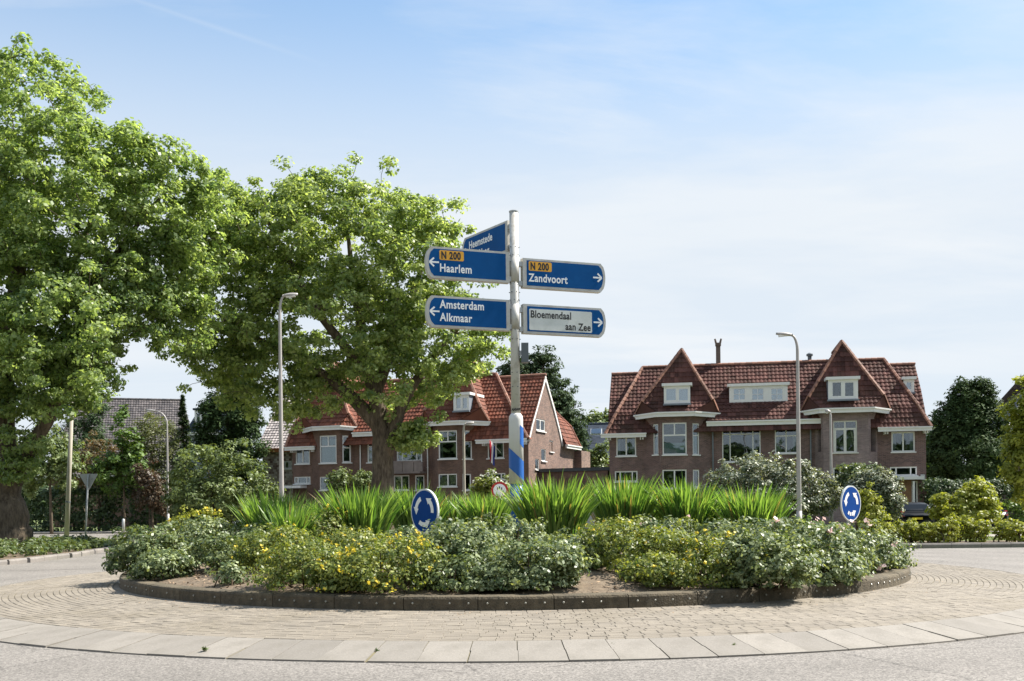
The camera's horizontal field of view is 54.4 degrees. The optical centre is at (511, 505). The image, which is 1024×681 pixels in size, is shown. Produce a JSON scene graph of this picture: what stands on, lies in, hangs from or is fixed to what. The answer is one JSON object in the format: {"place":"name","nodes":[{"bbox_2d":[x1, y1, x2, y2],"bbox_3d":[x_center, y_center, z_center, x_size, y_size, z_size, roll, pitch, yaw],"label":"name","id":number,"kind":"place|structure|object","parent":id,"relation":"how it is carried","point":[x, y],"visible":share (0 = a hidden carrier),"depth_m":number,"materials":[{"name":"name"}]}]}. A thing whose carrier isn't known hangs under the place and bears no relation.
{"place":"outdoors","nodes":[
{"label":"outdoors","id":0,"kind":"place"},
{"bbox_2d":[0,546,103,559],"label":"verge soil","id":1,"kind":"structure","parent":0,"point":[10,556],"depth_m":32.52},
{"bbox_2d":[0,533,105,557],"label":"ground cover","id":2,"kind":"object","parent":1,"relation":"on","point":[42,545],"visible":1,"depth_m":34.70,"materials":[{"name":"green plant"}]},
{"bbox_2d":[0,32,252,543],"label":"plane tree","id":3,"kind":"object","parent":1,"relation":"on","point":[69,363],"visible":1,"depth_m":36.77,"materials":[{"name":"green plant"}]},
{"bbox_2d":[0,533,178,570],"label":"road","id":4,"kind":"structure","parent":0,"point":[93,561],"depth_m":29.60,"materials":[{"name":"asphalt"}]},
{"bbox_2d":[0,560,1023,680],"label":"road","id":5,"kind":"structure","parent":0,"point":[1000,658],"depth_m":9.80,"materials":[{"name":"asphalt"}]},
{"bbox_2d":[0,562,1023,662],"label":"roundabout apron","id":6,"kind":"object","parent":5,"relation":"on","point":[961,603],"visible":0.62,"depth_m":12.10,"materials":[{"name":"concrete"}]},
{"bbox_2d":[118,565,911,611],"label":"island kerb","id":7,"kind":"structure","parent":6,"relation":"on","point":[526,602],"depth_m":13.74,"materials":[{"name":"concrete"}]},
{"bbox_2d":[0,0,1023,478],"label":"sky","id":8,"kind":"structure","parent":0,"point":[741,173],"materials":[{"name":"blue"}]},
{"bbox_2d":[31,520,993,546],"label":"lawn","id":9,"kind":"structure","parent":0,"point":[126,529],"depth_m":79.19,"materials":[{"name":"green plant"}]},
{"bbox_2d":[16,423,91,533],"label":"leafy tree","id":10,"kind":"object","parent":9,"relation":"on","point":[56,465],"visible":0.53,"depth_m":65.68,"materials":[{"name":"green plant"}]},
{"bbox_2d":[0,537,133,564],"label":"road kerb","id":11,"kind":"structure","parent":9,"relation":"on","point":[50,557],"depth_m":32.16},
{"bbox_2d":[64,402,72,536],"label":"wooden pole","id":12,"kind":"object","parent":9,"relation":"on","point":[68,493],"visible":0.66,"depth_m":47.42,"materials":[{"name":"wood"}]},
{"bbox_2d":[49,395,113,529],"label":"feathery tree","id":13,"kind":"object","parent":9,"relation":"on","point":[93,420],"visible":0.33,"depth_m":77.38,"materials":[{"name":"green plant"}]},
{"bbox_2d":[21,484,176,531],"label":"hedge","id":14,"kind":"object","parent":9,"relation":"on","point":[77,517],"visible":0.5,"depth_m":71.59,"materials":[{"name":"green plant"}]},
{"bbox_2d":[65,429,132,530],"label":"copper shrub","id":15,"kind":"object","parent":9,"relation":"on","point":[94,444],"visible":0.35,"depth_m":71.50,"materials":[{"name":"plant"}]},
{"bbox_2d":[45,397,189,526],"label":"tiled house","id":16,"kind":"structure","parent":9,"relation":"on","point":[168,409],"depth_m":98.44,"materials":[{"name":"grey brick"}]},
{"bbox_2d":[86,404,151,530],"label":"maple tree","id":17,"kind":"object","parent":9,"relation":"on","point":[120,463],"visible":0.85,"depth_m":69.67,"materials":[{"name":"green plant"}]},
{"bbox_2d":[129,458,171,529],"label":"maroon shrub","id":18,"kind":"object","parent":9,"relation":"on","point":[146,479],"visible":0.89,"depth_m":67.60,"materials":[{"name":"brown plant"}]},
{"bbox_2d":[117,411,190,528],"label":"weeping tree","id":19,"kind":"object","parent":9,"relation":"on","point":[147,430],"visible":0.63,"depth_m":71.60,"materials":[{"name":"green plant"}]},
{"bbox_2d":[158,394,198,520],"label":"conifer tree","id":20,"kind":"object","parent":9,"relation":"on","point":[182,421],"visible":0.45,"depth_m":75.86,"materials":[{"name":"green plant"}]},
{"bbox_2d":[160,437,286,523],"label":"bushy tree","id":21,"kind":"object","parent":9,"relation":"on","point":[200,488],"visible":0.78,"depth_m":61.23,"materials":[{"name":"green plant"}]},
{"bbox_2d":[188,370,272,490],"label":"yew tree","id":22,"kind":"object","parent":9,"relation":"on","point":[235,424],"visible":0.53,"depth_m":73.09,"materials":[{"name":"green plant"}]},
{"bbox_2d":[258,398,304,503],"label":"tiled house","id":23,"kind":"structure","parent":9,"relation":"on","point":[271,432],"depth_m":77.89,"materials":[{"name":"brick"}]},
{"bbox_2d":[278,293,297,499],"bbox_3d":[-8.529,-3.158,38.000,0.799,9.893,0.250,-1,0,0],"label":"street lamp","id":24,"kind":"object","parent":9,"relation":"on","point":[281,460],"visible":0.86,"depth_m":37.94,"materials":[{"name":"grey metal"}]},
{"bbox_2d":[155,151,510,539],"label":"plane tree","id":25,"kind":"object","parent":9,"relation":"on","point":[395,337],"visible":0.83,"depth_m":43.39,"materials":[{"name":"green plant"}]},
{"bbox_2d":[324,466,353,502],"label":"clipped bush","id":26,"kind":"object","parent":9,"relation":"on","point":[344,480],"visible":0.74,"depth_m":59.65,"materials":[{"name":"green plant"}]},
{"bbox_2d":[350,469,371,499],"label":"clipped bush","id":27,"kind":"object","parent":9,"relation":"on","point":[363,479],"visible":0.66,"depth_m":59.67,"materials":[{"name":"green plant"}]},
{"bbox_2d":[283,359,589,508],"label":"brick house","id":28,"kind":"structure","parent":9,"relation":"on","point":[322,447],"depth_m":67.37,"materials":[{"name":"brown brick"}]},
{"bbox_2d":[318,435,336,463],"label":"window","id":29,"kind":"structure","parent":28,"relation":"in","point":[328,456],"depth_m":69.17,"materials":[{"name":"glass"}]},
{"bbox_2d":[466,468,509,500],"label":"flowering shrub","id":30,"kind":"object","parent":9,"relation":"on","point":[483,486],"visible":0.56,"depth_m":49.76,"materials":[{"name":"green plant"}]},
{"bbox_2d":[494,344,593,450],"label":"conifer tree","id":31,"kind":"object","parent":9,"relation":"on","point":[564,401],"visible":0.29,"depth_m":83.26,"materials":[{"name":"green plant"}]},
{"bbox_2d":[538,467,609,528],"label":"garage","id":32,"kind":"structure","parent":9,"relation":"on","point":[571,473],"depth_m":64.54,"materials":[{"name":"brown brick"}]},
{"bbox_2d":[573,422,609,466],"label":"slate house","id":33,"kind":"structure","parent":9,"relation":"on","point":[596,430],"depth_m":96.85,"materials":[{"name":"grey brick"}]},
{"bbox_2d":[587,438,609,466],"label":"garden shrub","id":34,"kind":"object","parent":9,"relation":"on","point":[598,456],"visible":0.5,"depth_m":77.68,"materials":[{"name":"green plant"}]},
{"bbox_2d":[600,338,932,528],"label":"brick house","id":35,"kind":"structure","parent":9,"relation":"on","point":[695,423],"depth_m":60.52,"materials":[{"name":"brick"}]},
{"bbox_2d":[662,422,687,455],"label":"window","id":36,"kind":"structure","parent":35,"relation":"in","point":[669,449],"depth_m":60.64,"materials":[{"name":"glass"}]},
{"bbox_2d":[832,420,858,453],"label":"window","id":37,"kind":"structure","parent":35,"relation":"in","point":[844,429],"depth_m":58.77,"materials":[{"name":"beige paint"}]},
{"bbox_2d":[700,450,843,520],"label":"rhododendron","id":38,"kind":"object","parent":9,"relation":"on","point":[811,502],"visible":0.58,"depth_m":45.31,"materials":[{"name":"green plant"}]},
{"bbox_2d":[776,332,801,518],"bbox_3d":[11.134,-2.684,40.000,0.969,8.536,0.250,-1,0,0],"label":"street lamp","id":39,"kind":"object","parent":9,"relation":"on","point":[798,459],"visible":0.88,"depth_m":39.94,"materials":[{"name":"grey metal"}]},
{"bbox_2d":[833,462,881,530],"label":"leafy shrub","id":40,"kind":"object","parent":9,"relation":"on","point":[845,473],"visible":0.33,"depth_m":46.71,"materials":[{"name":"green plant"}]},
{"bbox_2d":[856,482,893,527],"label":"leafy shrub","id":41,"kind":"object","parent":9,"relation":"on","point":[871,507],"visible":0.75,"depth_m":35.73,"materials":[{"name":"green plant"}]},
{"bbox_2d":[844,466,908,523],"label":"leafy shrub","id":42,"kind":"object","parent":9,"relation":"on","point":[886,486],"visible":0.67,"depth_m":43.59,"materials":[{"name":"green plant"}]},
{"bbox_2d":[890,502,934,523],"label":"parked car","id":43,"kind":"object","parent":9,"relation":"on","point":[914,510],"visible":0.32,"depth_m":51.31,"materials":[{"name":"paint"}]},
{"bbox_2d":[876,542,1023,548],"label":"road kerb","id":44,"kind":"structure","parent":9,"relation":"on","point":[979,545],"depth_m":33.55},
{"bbox_2d":[924,475,1003,530],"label":"golden bush","id":45,"kind":"object","parent":9,"relation":"on","point":[964,500],"visible":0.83,"depth_m":45.46,"materials":[{"name":"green plant"}]},
{"bbox_2d":[926,375,1013,498],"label":"yew tree","id":46,"kind":"object","parent":9,"relation":"on","point":[970,433],"visible":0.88,"depth_m":65.03,"materials":[{"name":"green plant"}]},
{"bbox_2d":[918,476,1023,527],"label":"hedge","id":47,"kind":"object","parent":9,"relation":"on","point":[951,486],"visible":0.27,"depth_m":57.24,"materials":[{"name":"green plant"}]},
{"bbox_2d":[985,375,1023,521],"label":"tree","id":48,"kind":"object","parent":9,"relation":"on","point":[1010,392],"depth_m":76.95,"materials":[{"name":"plant"}]},
{"bbox_2d":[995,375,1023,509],"bbox_3d":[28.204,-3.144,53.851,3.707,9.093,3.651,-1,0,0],"label":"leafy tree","id":49,"kind":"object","parent":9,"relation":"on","point":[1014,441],"visible":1,"depth_m":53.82,"materials":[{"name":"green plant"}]},
{"bbox_2d":[143,536,891,594],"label":"island soil","id":50,"kind":"structure","parent":0,"point":[605,577],"depth_m":14.41,"materials":[{"name":"soil"}]},
{"bbox_2d":[101,521,205,574],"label":"euonymus shrub","id":51,"kind":"object","parent":50,"relation":"on","point":[126,549],"visible":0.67,"depth_m":18.57,"materials":[{"name":"green plant"}]},
{"bbox_2d":[123,547,205,580],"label":"euonymus shrub","id":52,"kind":"object","parent":50,"relation":"on","point":[167,563],"visible":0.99,"depth_m":16.86,"materials":[{"name":"green plant"}]},
{"bbox_2d":[149,514,241,563],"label":"euonymus shrub","id":53,"kind":"object","parent":50,"relation":"on","point":[209,526],"visible":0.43,"depth_m":19.87,"materials":[{"name":"plant"}]},
{"bbox_2d":[167,505,223,549],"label":"rose bush","id":54,"kind":"object","parent":50,"relation":"on","point":[207,512],"visible":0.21,"depth_m":23.08,"materials":[{"name":"plant"}]},
{"bbox_2d":[188,529,270,568],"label":"euonymus shrub","id":55,"kind":"object","parent":50,"relation":"on","point":[210,557],"visible":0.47,"depth_m":17.26,"materials":[{"name":"green plant"}]},
{"bbox_2d":[203,560,257,587],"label":"seedling shrub","id":56,"kind":"object","parent":50,"relation":"on","point":[232,571],"visible":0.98,"depth_m":15.38,"materials":[{"name":"plant"}]},
{"bbox_2d":[223,520,317,569],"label":"hypericum shrub","id":57,"kind":"object","parent":50,"relation":"on","point":[246,555],"visible":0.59,"depth_m":16.71,"materials":[{"name":"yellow plant"}]},
{"bbox_2d":[227,486,319,544],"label":"montbretia clump","id":58,"kind":"object","parent":50,"relation":"on","point":[252,514],"visible":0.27,"depth_m":19.85,"materials":[{"name":"green plant"}]},
{"bbox_2d":[257,499,324,543],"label":"montbretia clump","id":59,"kind":"object","parent":50,"relation":"on","point":[278,518],"visible":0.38,"depth_m":18.20,"materials":[{"name":"green plant"}]},
{"bbox_2d":[245,533,353,590],"bbox_3d":[-2.991,0.846,14.805,1.782,0.864,1.811,-1,0,0],"label":"hypericum shrub","id":60,"kind":"object","parent":50,"relation":"on","point":[292,556],"visible":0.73,"depth_m":14.36,"materials":[{"name":"green plant"}]},
{"bbox_2d":[303,503,356,545],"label":"hypericum shrub","id":61,"kind":"object","parent":50,"relation":"on","point":[321,526],"visible":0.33,"depth_m":18.68,"materials":[{"name":"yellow plant"}]},
{"bbox_2d":[302,556,389,593],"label":"euonymus shrub","id":62,"kind":"object","parent":50,"relation":"on","point":[330,584],"visible":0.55,"depth_m":13.93,"materials":[{"name":"plant"}]},
{"bbox_2d":[311,523,395,564],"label":"hypericum shrub","id":63,"kind":"object","parent":50,"relation":"on","point":[340,538],"visible":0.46,"depth_m":16.28,"materials":[{"name":"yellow plant"}]},
{"bbox_2d":[304,481,412,544],"bbox_3d":[-2.945,0.173,19.379,2.005,1.338,2.066,-1,0,38],"label":"montbretia clump","id":64,"kind":"object","parent":50,"relation":"on","point":[374,513],"visible":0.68,"depth_m":19.05,"materials":[{"name":"green plant"}]},
{"bbox_2d":[315,529,449,592],"bbox_3d":[-1.742,0.803,14.152,1.723,0.926,1.697,-1,0,-40],"label":"hypericum shrub","id":65,"kind":"object","parent":50,"relation":"on","point":[397,565],"visible":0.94,"depth_m":13.87,"materials":[{"name":"green plant"}]},
{"bbox_2d":[379,483,453,531],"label":"montbretia clump","id":66,"kind":"object","parent":50,"relation":"on","point":[405,518],"visible":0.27,"depth_m":20.87,"materials":[{"name":"green plant"}]},
{"bbox_2d":[411,489,439,533],"bbox_3d":[-1.533,0.308,17.831,0.106,1.205,0.799,-1,0,-42],"label":"roundabout sign","id":67,"kind":"object","parent":50,"relation":"on","point":[425,506],"visible":0.93,"depth_m":17.79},
{"bbox_2d":[407,547,493,592],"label":"euonymus shrub","id":68,"kind":"object","parent":50,"relation":"on","point":[452,570],"visible":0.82,"depth_m":13.80,"materials":[{"name":"green plant"}]},
{"bbox_2d":[411,516,508,566],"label":"euonymus shrub","id":69,"kind":"object","parent":50,"relation":"on","point":[449,542],"visible":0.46,"depth_m":14.73,"materials":[{"name":"plant"}]},
{"bbox_2d":[449,486,514,532],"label":"montbretia clump","id":70,"kind":"object","parent":50,"relation":"on","point":[497,507],"visible":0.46,"depth_m":19.91,"materials":[{"name":"green plant"}]},
{"bbox_2d":[461,561,536,593],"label":"euonymus shrub","id":71,"kind":"object","parent":50,"relation":"on","point":[500,581],"visible":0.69,"depth_m":13.71,"materials":[{"name":"green plant"}]},
{"bbox_2d":[455,512,559,548],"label":"euonymus shrub","id":72,"kind":"object","parent":50,"relation":"on","point":[508,531],"visible":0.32,"depth_m":17.00,"materials":[{"name":"plant"}]},
{"bbox_2d":[77,563,942,617],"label":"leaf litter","id":73,"kind":"object","parent":50,"relation":"on","point":[428,590],"visible":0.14,"depth_m":14.74,"materials":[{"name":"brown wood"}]},
{"bbox_2d":[509,210,528,532],"bbox_3d":[0.133,-2.730,20.999,0.437,6.977,0.312,-1,0,0],"label":"signpost","id":74,"kind":"object","parent":50,"relation":"on","point":[516,458],"visible":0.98,"depth_m":20.91,"materials":[{"name":"metal"}]},
{"bbox_2d":[424,246,510,283],"bbox_3d":[-0.875,-4.981,20.677,1.905,0.645,0.159,-1,0,-19],"label":"direction sign","id":75,"kind":"object","parent":74,"relation":"attached to","point":[462,264],"visible":1,"depth_m":20.59,"materials":[{"name":"metal"}]},
{"bbox_2d":[425,295,511,331],"bbox_3d":[-0.864,-3.976,20.677,1.905,0.645,0.159,-1,0,-19],"label":"direction sign","id":76,"kind":"object","parent":74,"relation":"attached to","point":[460,313],"visible":1,"depth_m":20.59,"materials":[{"name":"metal"}]},
{"bbox_2d":[462,220,509,253],"bbox_3d":[-0.524,-5.697,21.798,0.159,0.660,1.905,-1,0,-35],"label":"direction sign","id":77,"kind":"object","parent":74,"relation":"attached to","point":[495,237],"visible":0.48,"depth_m":21.52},
{"bbox_2d":[519,258,604,293],"bbox_3d":[1.047,-4.914,21.339,2.022,0.620,0.159,-1,0,-19],"label":"direction sign","id":78,"kind":"object","parent":74,"relation":"attached to","point":[558,275],"visible":1,"depth_m":21.27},
{"bbox_2d":[519,304,605,337],"bbox_3d":[1.057,-3.947,21.337,2.022,0.620,0.162,-1,0,-19],"label":"direction sign","id":79,"kind":"object","parent":74,"relation":"attached to","point":[552,320],"visible":1,"depth_m":21.27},
{"bbox_2d":[468,531,600,590],"bbox_3d":[0.350,0.792,14.117,1.625,0.865,1.563,-1,0,-29],"label":"euonymus shrub","id":80,"kind":"object","parent":50,"relation":"on","point":[559,565],"visible":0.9,"depth_m":13.82,"materials":[{"name":"green plant"}]},
{"bbox_2d":[494,468,609,543],"bbox_3d":[0.771,0.010,18.414,2.042,1.498,2.154,-1,0,-39],"label":"montbretia clump","id":81,"kind":"object","parent":50,"relation":"on","point":[559,507],"visible":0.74,"depth_m":17.96,"materials":[{"name":"green plant"}]},
{"bbox_2d":[532,524,621,567],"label":"euonymus shrub","id":82,"kind":"object","parent":50,"relation":"on","point":[553,537],"visible":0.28,"depth_m":15.57,"materials":[{"name":"plant"}]},
{"bbox_2d":[573,513,663,570],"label":"hypericum shrub","id":83,"kind":"object","parent":50,"relation":"on","point":[619,540],"visible":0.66,"depth_m":15.26,"materials":[{"name":"green plant"}]},
{"bbox_2d":[587,472,672,523],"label":"montbretia clump","id":84,"kind":"object","parent":50,"relation":"on","point":[627,501],"visible":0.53,"depth_m":19.96,"materials":[{"name":"green plant"}]},
{"bbox_2d":[614,555,648,584],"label":"seedling shrub","id":85,"kind":"object","parent":50,"relation":"on","point":[629,564],"visible":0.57,"depth_m":14.41,"materials":[{"name":"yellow plant"}]},
{"bbox_2d":[624,550,704,588],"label":"hypericum shrub","id":86,"kind":"object","parent":50,"relation":"on","point":[657,574],"visible":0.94,"depth_m":14.04,"materials":[{"name":"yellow plant"}]},
{"bbox_2d":[629,513,703,548],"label":"euonymus shrub","id":87,"kind":"object","parent":50,"relation":"on","point":[666,523],"visible":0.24,"depth_m":18.03,"materials":[{"name":"green plant"}]},
{"bbox_2d":[624,519,719,573],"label":"hypericum shrub","id":88,"kind":"object","parent":50,"relation":"on","point":[667,541],"visible":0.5,"depth_m":15.00,"materials":[{"name":"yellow plant"}]},
{"bbox_2d":[643,469,735,529],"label":"montbretia clump","id":89,"kind":"object","parent":50,"relation":"on","point":[683,501],"visible":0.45,"depth_m":19.81,"materials":[{"name":"green plant"}]},
{"bbox_2d":[664,527,766,587],"bbox_3d":[3.005,0.770,14.499,1.641,0.930,1.566,-1,0,0],"label":"hypericum shrub","id":90,"kind":"object","parent":50,"relation":"on","point":[710,560],"visible":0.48,"depth_m":14.14,"materials":[{"name":"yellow plant"}]},
{"bbox_2d":[689,517,752,548],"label":"euonymus shrub","id":91,"kind":"object","parent":50,"relation":"on","point":[714,523],"visible":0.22,"depth_m":18.12,"materials":[{"name":"green plant"}]},
{"bbox_2d":[706,480,801,528],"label":"montbretia clump","id":92,"kind":"object","parent":50,"relation":"on","point":[768,506],"visible":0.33,"depth_m":19.18,"materials":[{"name":"green plant"}]},
{"bbox_2d":[704,516,810,556],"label":"euonymus shrub","id":93,"kind":"object","parent":50,"relation":"on","point":[747,525],"visible":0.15,"depth_m":17.37,"materials":[{"name":"plant"}]},
{"bbox_2d":[713,522,825,590],"bbox_3d":[3.702,0.728,14.228,1.644,0.978,1.486,-1,0,0],"label":"euonymus shrub","id":94,"kind":"object","parent":50,"relation":"on","point":[785,565],"visible":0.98,"depth_m":13.86,"materials":[{"name":"green plant"}]},
{"bbox_2d":[755,514,876,577],"bbox_3d":[4.789,0.673,15.930,2.009,1.050,2.011,-1,0,0],"label":"euonymus shrub","id":95,"kind":"object","parent":50,"relation":"on","point":[843,540],"visible":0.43,"depth_m":15.47,"materials":[{"name":"green plant"}]},
{"bbox_2d":[795,543,869,586],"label":"euonymus shrub","id":96,"kind":"object","parent":50,"relation":"on","point":[837,569],"visible":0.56,"depth_m":14.81,"materials":[{"name":"plant"}]},
{"bbox_2d":[840,486,860,529],"bbox_3d":[7.268,0.403,21.435,0.764,1.651,0.106,-1,0,-40],"label":"roundabout sign","id":97,"kind":"object","parent":50,"relation":"on","point":[850,503],"visible":0.94,"depth_m":21.38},
{"bbox_2d":[818,518,902,570],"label":"euonymus shrub","id":98,"kind":"object","parent":50,"relation":"on","point":[885,552],"visible":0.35,"depth_m":17.20,"materials":[{"name":"plant"}]},
{"bbox_2d":[874,538,922,568],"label":"euonymus shrub","id":99,"kind":"object","parent":50,"relation":"on","point":[902,550],"visible":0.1,"depth_m":18.02,"materials":[{"name":"plant"}]},
{"bbox_2d":[900,540,1016,542],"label":"bed soil","id":100,"kind":"structure","parent":0,"point":[990,541],"depth_m":35.32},
{"bbox_2d":[911,522,935,542],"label":"rose bush","id":101,"kind":"object","parent":100,"relation":"on","point":[923,534],"visible":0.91,"depth_m":35.10,"materials":[{"name":"green plant"}]},
{"bbox_2d":[928,522,952,542],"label":"rose bush","id":102,"kind":"object","parent":100,"relation":"on","point":[937,527],"visible":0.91,"depth_m":34.87,"materials":[{"name":"green plant"}]},
{"bbox_2d":[938,513,962,542],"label":"rose bush","id":103,"kind":"object","parent":100,"relation":"on","point":[951,532],"visible":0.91,"depth_m":34.92,"materials":[{"name":"green plant"}]},
{"bbox_2d":[956,514,977,541],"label":"rose bush","id":104,"kind":"object","parent":100,"relation":"on","point":[964,535],"visible":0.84,"depth_m":35.47,"materials":[{"name":"green plant"}]},
{"bbox_2d":[963,519,996,541],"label":"rose bush","id":105,"kind":"object","parent":100,"relation":"on","point":[982,532],"visible":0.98,"depth_m":35.09,"materials":[{"name":"green plant"}]},
{"bbox_2d":[1000,519,1023,541],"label":"rose bush","id":106,"kind":"object","parent":100,"relation":"on","point":[1017,525],"visible":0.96,"depth_m":34.41,"materials":[{"name":"green plant"}]},
{"bbox_2d":[907,547,1023,573],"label":"road","id":107,"kind":"structure","parent":0,"point":[1007,559],"depth_m":27.75,"materials":[{"name":"asphalt"}]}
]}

